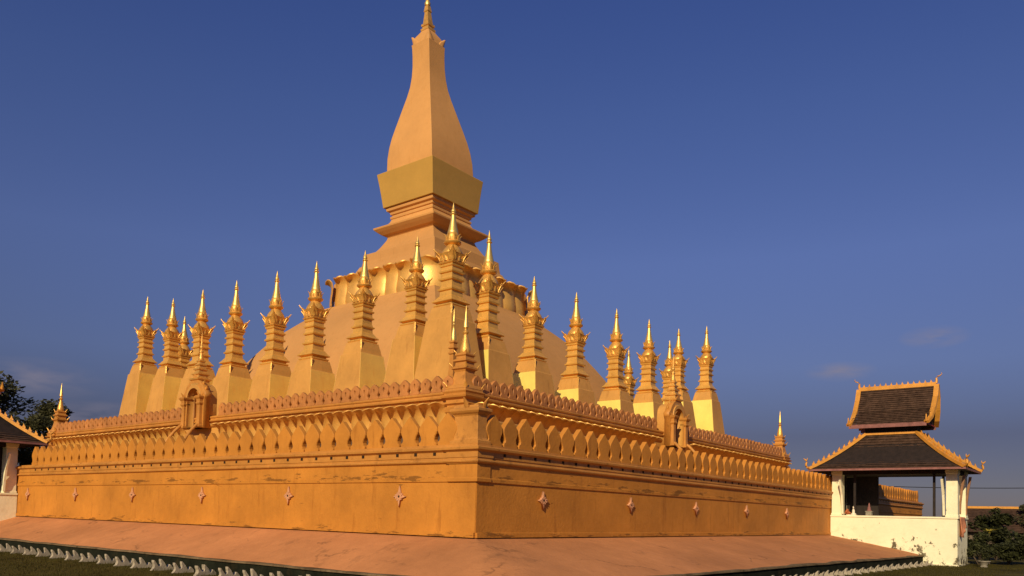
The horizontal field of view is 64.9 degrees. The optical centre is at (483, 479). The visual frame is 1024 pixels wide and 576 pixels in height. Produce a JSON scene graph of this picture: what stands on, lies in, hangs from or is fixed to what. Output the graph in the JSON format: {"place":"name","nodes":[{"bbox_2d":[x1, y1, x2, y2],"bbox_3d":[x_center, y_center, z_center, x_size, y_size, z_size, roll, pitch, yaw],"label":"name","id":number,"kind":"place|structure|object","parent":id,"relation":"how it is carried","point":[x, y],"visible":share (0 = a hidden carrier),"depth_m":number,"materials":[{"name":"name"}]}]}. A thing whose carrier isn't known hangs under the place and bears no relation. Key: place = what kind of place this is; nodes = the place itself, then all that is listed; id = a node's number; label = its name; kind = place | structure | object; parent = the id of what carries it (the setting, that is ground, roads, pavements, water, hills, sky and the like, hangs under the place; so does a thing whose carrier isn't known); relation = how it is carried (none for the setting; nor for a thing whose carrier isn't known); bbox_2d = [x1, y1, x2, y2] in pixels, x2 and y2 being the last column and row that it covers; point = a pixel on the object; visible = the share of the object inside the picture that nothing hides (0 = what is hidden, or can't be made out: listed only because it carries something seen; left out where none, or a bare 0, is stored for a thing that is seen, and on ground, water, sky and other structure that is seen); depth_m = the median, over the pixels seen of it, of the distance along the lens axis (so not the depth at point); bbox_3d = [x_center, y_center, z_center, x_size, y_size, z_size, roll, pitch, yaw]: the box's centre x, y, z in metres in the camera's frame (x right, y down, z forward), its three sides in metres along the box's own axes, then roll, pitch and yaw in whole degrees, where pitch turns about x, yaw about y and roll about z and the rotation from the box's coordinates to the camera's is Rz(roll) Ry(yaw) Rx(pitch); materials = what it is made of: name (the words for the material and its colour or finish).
{"place":"outdoors","nodes":[
{"label":"outdoors","id":0,"kind":"place"},
{"bbox_2d":[30,516,749,537],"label":"terrace deck","id":1,"kind":"structure","parent":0,"point":[382,533],"depth_m":34.30,"materials":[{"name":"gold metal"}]},
{"bbox_2d":[45,385,69,447],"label":"corner spire","id":2,"kind":"structure","parent":1,"relation":"on","point":[60,415],"depth_m":71.68,"materials":[{"name":"gold metal"}]},
{"bbox_2d":[46,376,453,448],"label":"terrace wall","id":3,"kind":"structure","parent":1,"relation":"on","point":[384,403],"depth_m":49.77,"materials":[{"name":"gold metal"}]},
{"bbox_2d":[165,333,216,441],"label":"arched gate","id":4,"kind":"structure","parent":3,"relation":"attached to","point":[198,399],"depth_m":55.95,"materials":[{"name":"gold metal"}]},
{"bbox_2d":[441,306,486,416],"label":"corner spire","id":5,"kind":"structure","parent":1,"relation":"on","point":[464,368],"depth_m":41.43,"materials":[{"name":"gold metal"}]},
{"bbox_2d":[472,375,791,468],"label":"terrace wall","id":6,"kind":"structure","parent":1,"relation":"on","point":[518,404],"depth_m":50.81,"materials":[{"name":"gold metal"}]},
{"bbox_2d":[657,354,694,452],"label":"arched gate","id":7,"kind":"structure","parent":6,"relation":"attached to","point":[673,420],"depth_m":58.22,"materials":[{"name":"gold metal"}]},
{"bbox_2d":[772,414,791,469],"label":"corner spire","id":8,"kind":"structure","parent":6,"relation":"on","point":[779,440],"depth_m":77.92,"materials":[{"name":"gold metal"}]},
{"bbox_2d":[0,550,1023,575],"bbox_3d":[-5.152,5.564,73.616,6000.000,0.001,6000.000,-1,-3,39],"label":"lawn ground","id":9,"kind":"structure","parent":0,"point":[998,561],"depth_m":34.89,"materials":[{"name":"green plant"}]},
{"bbox_2d":[0,543,16,551],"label":"scroll bracket","id":10,"kind":"object","parent":9,"relation":"on","point":[8,548],"visible":0.79,"depth_m":40.79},
{"bbox_2d":[11,545,29,552],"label":"scroll bracket","id":11,"kind":"object","parent":9,"relation":"on","point":[19,550],"visible":0.78,"depth_m":39.80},
{"bbox_2d":[0,370,47,465],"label":"broadleaf tree","id":12,"kind":"object","parent":9,"relation":"on","point":[5,397],"visible":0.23,"depth_m":105.59,"materials":[{"name":"green plant"}]},
{"bbox_2d":[0,382,54,520],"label":"roofed pavilion","id":13,"kind":"structure","parent":9,"relation":"on","point":[14,436],"depth_m":48.51,"materials":[{"name":"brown paint"}]},
{"bbox_2d":[22,547,37,554],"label":"scroll bracket","id":14,"kind":"object","parent":9,"relation":"on","point":[31,552],"visible":0.84,"depth_m":38.91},
{"bbox_2d":[36,547,51,556],"bbox_3d":[-20.704,3.400,38.051,0.151,0.417,0.876,-1,-3,40],"label":"scroll bracket","id":15,"kind":"object","parent":9,"relation":"on","point":[46,553],"visible":0.81,"depth_m":37.93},
{"bbox_2d":[17,399,74,464],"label":"broadleaf tree","id":16,"kind":"object","parent":9,"relation":"on","point":[45,422],"visible":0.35,"depth_m":104.09,"materials":[{"name":"green plant"}]},
{"bbox_2d":[50,549,66,557],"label":"scroll bracket","id":17,"kind":"object","parent":9,"relation":"on","point":[60,553],"visible":0.83,"depth_m":36.99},
{"bbox_2d":[65,550,80,559],"bbox_3d":[-18.339,3.365,36.119,0.161,0.434,0.876,-1,-3,39],"label":"scroll bracket","id":18,"kind":"object","parent":9,"relation":"on","point":[74,556],"visible":0.81,"depth_m":36.02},
{"bbox_2d":[79,553,98,561],"bbox_3d":[-17.231,3.375,35.213,0.183,0.389,0.876,-1,-3,41],"label":"scroll bracket","id":19,"kind":"object","parent":9,"relation":"on","point":[90,557],"visible":0.88,"depth_m":35.11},
{"bbox_2d":[96,554,115,563],"bbox_3d":[-16.019,3.351,34.224,0.143,0.411,0.876,0,-3,37],"label":"scroll bracket","id":20,"kind":"object","parent":9,"relation":"on","point":[107,559],"visible":0.89,"depth_m":34.13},
{"bbox_2d":[115,556,132,565],"bbox_3d":[-14.833,3.336,33.255,0.173,0.416,0.876,-1,-3,38],"label":"scroll bracket","id":21,"kind":"object","parent":9,"relation":"on","point":[125,561],"visible":0.85,"depth_m":33.16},
{"bbox_2d":[130,557,152,567],"bbox_3d":[-13.756,3.323,32.374,0.169,0.417,0.876,-1,-3,41],"label":"scroll bracket","id":22,"kind":"object","parent":9,"relation":"on","point":[142,564],"visible":0.94,"depth_m":32.30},
{"bbox_2d":[150,559,172,570],"bbox_3d":[-12.563,3.300,31.401,0.176,0.438,0.876,-1,-3,40],"label":"scroll bracket","id":23,"kind":"object","parent":9,"relation":"on","point":[161,566],"visible":0.98,"depth_m":31.32,"materials":[{"name":"white stone"}]},
{"bbox_2d":[172,561,193,572],"bbox_3d":[-11.382,3.294,30.435,0.139,0.423,0.876,-1,-3,38],"label":"scroll bracket","id":24,"kind":"object","parent":9,"relation":"on","point":[182,568],"visible":0.98,"depth_m":30.37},
{"bbox_2d":[0,538,407,575],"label":"kerb","id":25,"kind":"structure","parent":9,"relation":"on","point":[259,568],"depth_m":30.84,"materials":[{"name":"grey concrete"}]},
{"bbox_2d":[193,564,215,575],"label":"scroll bracket","id":26,"kind":"object","parent":9,"relation":"on","point":[205,571],"visible":1,"depth_m":29.40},
{"bbox_2d":[218,567,239,575],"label":"scroll bracket","id":27,"kind":"object","parent":9,"relation":"on","point":[227,573],"visible":1,"depth_m":28.46,"materials":[{"name":"white stone"}]},
{"bbox_2d":[242,569,262,575],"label":"scroll bracket","id":28,"kind":"object","parent":9,"relation":"on","point":[253,572],"visible":1,"depth_m":27.52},
{"bbox_2d":[269,571,283,575],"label":"scroll bracket","id":29,"kind":"object","parent":9,"relation":"on","point":[279,573],"visible":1,"depth_m":26.55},
{"bbox_2d":[0,516,918,575],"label":"paved apron","id":30,"kind":"object","parent":9,"relation":"on","point":[408,555],"visible":0.95,"depth_m":30.28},
{"bbox_2d":[15,413,475,537],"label":"perimeter wall","id":31,"kind":"structure","parent":30,"relation":"on","point":[376,484],"depth_m":32.85,"materials":[{"name":"gold metal"}]},
{"bbox_2d":[441,397,498,481],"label":"corner pillar","id":32,"kind":"structure","parent":31,"relation":"on","point":[470,450],"depth_m":26.29,"materials":[{"name":"gold metal"}]},
{"bbox_2d":[475,415,923,537],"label":"perimeter wall","id":33,"kind":"structure","parent":30,"relation":"on","point":[551,481],"depth_m":34.02,"materials":[{"name":"gold metal"}]},
{"bbox_2d":[655,555,923,575],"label":"kerb","id":34,"kind":"structure","parent":9,"relation":"on","point":[805,568],"depth_m":36.81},
{"bbox_2d":[809,571,824,575],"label":"scroll bracket","id":35,"kind":"object","parent":9,"relation":"on","point":[817,573],"visible":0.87,"depth_m":36.23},
{"bbox_2d":[819,570,834,575],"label":"scroll bracket","id":36,"kind":"object","parent":9,"relation":"on","point":[828,574],"visible":0.83,"depth_m":37.22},
{"bbox_2d":[829,570,844,575],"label":"scroll bracket","id":37,"kind":"object","parent":9,"relation":"on","point":[836,573],"visible":0.83,"depth_m":38.21,"materials":[{"name":"white stone"}]},
{"bbox_2d":[839,568,852,574],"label":"scroll bracket","id":38,"kind":"object","parent":9,"relation":"on","point":[848,573],"visible":0.8,"depth_m":39.13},
{"bbox_2d":[847,568,861,573],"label":"scroll bracket","id":39,"kind":"object","parent":9,"relation":"on","point":[854,571],"visible":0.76,"depth_m":40.11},
{"bbox_2d":[856,567,869,572],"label":"scroll bracket","id":40,"kind":"object","parent":9,"relation":"on","point":[863,571],"visible":0.81,"depth_m":41.05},
{"bbox_2d":[872,565,884,571],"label":"scroll bracket","id":41,"kind":"object","parent":9,"relation":"on","point":[881,568],"visible":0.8,"depth_m":42.99,"materials":[{"name":"white stone"}]},
{"bbox_2d":[886,564,898,569],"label":"scroll bracket","id":42,"kind":"object","parent":9,"relation":"on","point":[893,568],"visible":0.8,"depth_m":44.90,"materials":[{"name":"white stone"}]},
{"bbox_2d":[803,372,985,566],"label":"roofed pavilion","id":43,"kind":"structure","parent":9,"relation":"on","point":[891,422],"depth_m":53.45,"materials":[{"name":"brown paint"}]},
{"bbox_2d":[865,503,872,515],"bbox_3d":[26.055,1.971,54.407,0.420,0.880,0.380,-1,-3,39],"label":"shrine statue","id":44,"kind":"object","parent":43,"relation":"on","point":[869,511],"visible":1,"depth_m":54.31,"materials":[{"name":"white stone"}]},
{"bbox_2d":[960,517,966,537],"bbox_3d":[30.663,3.026,51.473,0.227,1.301,1.809,-1,-3,39],"label":"draped cloth","id":45,"kind":"object","parent":43,"relation":"hanging from","point":[963,525],"visible":1,"depth_m":51.24,"materials":[{"name":"orange fabric"}]},
{"bbox_2d":[967,542,995,564],"bbox_3d":[32.705,4.881,53.020,1.815,1.569,1.817,2,-3,-22],"label":"leafy shrub","id":46,"kind":"object","parent":9,"relation":"on","point":[979,546],"visible":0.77,"depth_m":52.80,"materials":[{"name":"green plant"}]},
{"bbox_2d":[967,531,997,560],"bbox_3d":[33.364,4.596,54.387,2.112,2.291,2.043,1,-3,3],"label":"leafy shrub","id":47,"kind":"object","parent":9,"relation":"on","point":[980,537],"visible":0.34,"depth_m":54.51,"materials":[{"name":"green plant"}]},
{"bbox_2d":[977,549,990,567],"bbox_3d":[31.072,4.845,49.963,0.752,1.164,0.767,-1,-3,39],"label":"flower pot","id":48,"kind":"object","parent":9,"relation":"on","point":[985,563],"visible":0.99,"depth_m":49.84,"materials":[{"name":"grey stone"}]},
{"bbox_2d":[985,529,997,563],"bbox_3d":[34.376,4.515,54.639,0.887,2.402,0.791,0,-3,21],"label":"yellow palm","id":49,"kind":"object","parent":9,"relation":"on","point":[989,531],"visible":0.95,"depth_m":54.62,"materials":[{"name":"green plant"}]},
{"bbox_2d":[967,507,1017,559],"bbox_3d":[38.535,4.110,61.283,3.648,4.140,4.460,-1,-3,39],"label":"leafy shrub","id":50,"kind":"object","parent":9,"relation":"on","point":[998,521],"visible":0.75,"depth_m":60.73,"materials":[{"name":"green plant"}]},
{"bbox_2d":[967,506,1023,543],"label":"wall","id":51,"kind":"structure","parent":9,"relation":"on","point":[973,512],"depth_m":99.03,"materials":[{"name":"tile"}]},
{"bbox_2d":[993,540,1023,564],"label":"leafy shrub","id":52,"kind":"object","parent":9,"relation":"on","point":[1010,553],"visible":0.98,"depth_m":53.77,"materials":[{"name":"green plant"}]},
{"bbox_2d":[1002,533,1023,560],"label":"leafy shrub","id":53,"kind":"object","parent":9,"relation":"on","point":[1019,537],"visible":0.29,"depth_m":54.89,"materials":[{"name":"green plant"}]},
{"bbox_2d":[1013,504,1023,524],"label":"broadleaf tree","id":54,"kind":"object","parent":9,"relation":"on","point":[1021,518],"visible":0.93,"depth_m":96.67,"materials":[{"name":"green plant"}]},
{"bbox_2d":[0,0,1023,516],"label":"sky","id":55,"kind":"structure","parent":0,"point":[831,190],"materials":[{"name":"blue"}]},
{"bbox_2d":[889,486,1005,488],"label":"power cable","id":56,"kind":"object","parent":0,"point":[936,487],"visible":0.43,"depth_m":108.68,"materials":[{"name":"black rubber"}]},
{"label":"upper terrace floor","id":57,"kind":"structure","parent":0,"visible":0},
{"bbox_2d":[119,298,158,416],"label":"stupa","id":58,"kind":"object","parent":57,"relation":"on","point":[140,377],"visible":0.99,"depth_m":71.95,"materials":[{"name":"gold metal"}]},
{"bbox_2d":[146,298,184,413],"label":"stupa","id":59,"kind":"object","parent":57,"relation":"on","point":[166,382],"visible":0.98,"depth_m":69.17,"materials":[{"name":"gold metal"}]},
{"bbox_2d":[178,318,192,372],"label":"stupa","id":60,"kind":"object","parent":57,"relation":"on","point":[185,352],"visible":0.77,"depth_m":75.31,"materials":[{"name":"gold metal"}]},
{"bbox_2d":[175,290,214,408],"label":"stupa","id":61,"kind":"object","parent":57,"relation":"on","point":[201,326],"visible":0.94,"depth_m":66.56,"materials":[{"name":"gold metal"}]},
{"bbox_2d":[212,282,251,414],"bbox_3d":[-19.788,-9.944,63.782,3.249,11.940,3.203,-1,-3,39],"label":"stupa","id":62,"kind":"object","parent":57,"relation":"on","point":[232,381],"visible":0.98,"depth_m":63.24,"materials":[{"name":"gold metal"}]},
{"bbox_2d":[248,271,291,401],"bbox_3d":[-15.702,-9.894,60.437,3.184,11.750,3.138,-1,-3,39],"label":"stupa","id":63,"kind":"object","parent":57,"relation":"on","point":[271,377],"visible":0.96,"depth_m":59.90,"materials":[{"name":"gold metal"}]},
{"bbox_2d":[287,262,334,401],"bbox_3d":[-12.118,-9.894,57.506,3.160,11.670,3.114,-1,-3,39],"label":"stupa","id":64,"kind":"object","parent":57,"relation":"on","point":[312,371],"visible":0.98,"depth_m":56.99,"materials":[{"name":"gold metal"}]},
{"bbox_2d":[333,250,385,397],"bbox_3d":[-8.155,-9.832,54.262,3.217,11.460,3.170,-1,-3,40],"label":"stupa","id":65,"kind":"object","parent":57,"relation":"on","point":[361,364],"visible":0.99,"depth_m":53.71,"materials":[{"name":"gold metal"}]},
{"bbox_2d":[384,236,432,392],"bbox_3d":[-4.361,-9.869,51.162,3.276,11.450,3.230,-1,-3,40],"label":"stupa","id":66,"kind":"object","parent":57,"relation":"on","point":[404,355],"visible":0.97,"depth_m":50.60,"materials":[{"name":"gold metal"}]},
{"bbox_2d":[245,0,605,404],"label":"great stupa","id":67,"kind":"object","parent":57,"relation":"on","point":[426,180],"visible":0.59,"depth_m":73.05,"materials":[{"name":"gold metal"}]},
{"bbox_2d":[414,203,482,391],"bbox_3d":[-2.012,-10.634,49.290,3.592,12.930,3.592,-1,-3,41],"label":"stupa","id":68,"kind":"object","parent":57,"relation":"on","point":[433,360],"visible":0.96,"depth_m":48.73,"materials":[{"name":"gold metal"}]},
{"bbox_2d":[448,308,458,377],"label":"slender spire","id":69,"kind":"structure","parent":57,"relation":"on","point":[453,342],"depth_m":42.66,"materials":[{"name":"gold metal"}]},
{"bbox_2d":[471,230,513,385],"bbox_3d":[0.225,-10.084,51.862,3.240,12.170,3.286,-1,-3,40],"label":"stupa","id":70,"kind":"object","parent":57,"relation":"on","point":[495,357],"visible":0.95,"depth_m":51.39,"materials":[{"name":"gold metal"}]},
{"bbox_2d":[513,276,554,396],"bbox_3d":[3.396,-8.968,55.728,2.967,10.440,3.013,-1,-3,40],"label":"stupa","id":71,"kind":"object","parent":57,"relation":"on","point":[532,372],"visible":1,"depth_m":55.27,"materials":[{"name":"gold metal"}]},
{"bbox_2d":[555,292,595,405],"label":"stupa","id":72,"kind":"object","parent":57,"relation":"on","point":[574,383],"visible":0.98,"depth_m":59.48,"materials":[{"name":"gold metal"}]},
{"bbox_2d":[597,310,633,413],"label":"stupa","id":73,"kind":"object","parent":57,"relation":"on","point":[614,394],"visible":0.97,"depth_m":64.07,"materials":[{"name":"gold metal"}]},
{"bbox_2d":[624,351,638,402],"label":"stupa","id":74,"kind":"object","parent":57,"relation":"on","point":[630,381],"visible":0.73,"depth_m":82.93,"materials":[{"name":"gold metal"}]},
{"bbox_2d":[633,320,662,419],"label":"stupa","id":75,"kind":"object","parent":57,"relation":"on","point":[647,401],"visible":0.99,"depth_m":68.30,"materials":[{"name":"gold metal"}]},
{"bbox_2d":[659,341,672,402],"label":"stupa","id":76,"kind":"object","parent":57,"relation":"on","point":[666,372],"visible":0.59,"depth_m":80.10,"materials":[{"name":"gold metal"}]},
{"bbox_2d":[663,330,695,426],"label":"stupa","id":77,"kind":"object","parent":57,"relation":"on","point":[680,362],"visible":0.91,"depth_m":72.83,"materials":[{"name":"gold metal"}]},
{"bbox_2d":[691,327,724,434],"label":"stupa","id":78,"kind":"object","parent":57,"relation":"on","point":[707,409],"visible":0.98,"depth_m":77.25,"materials":[{"name":"gold metal"}]}
]}

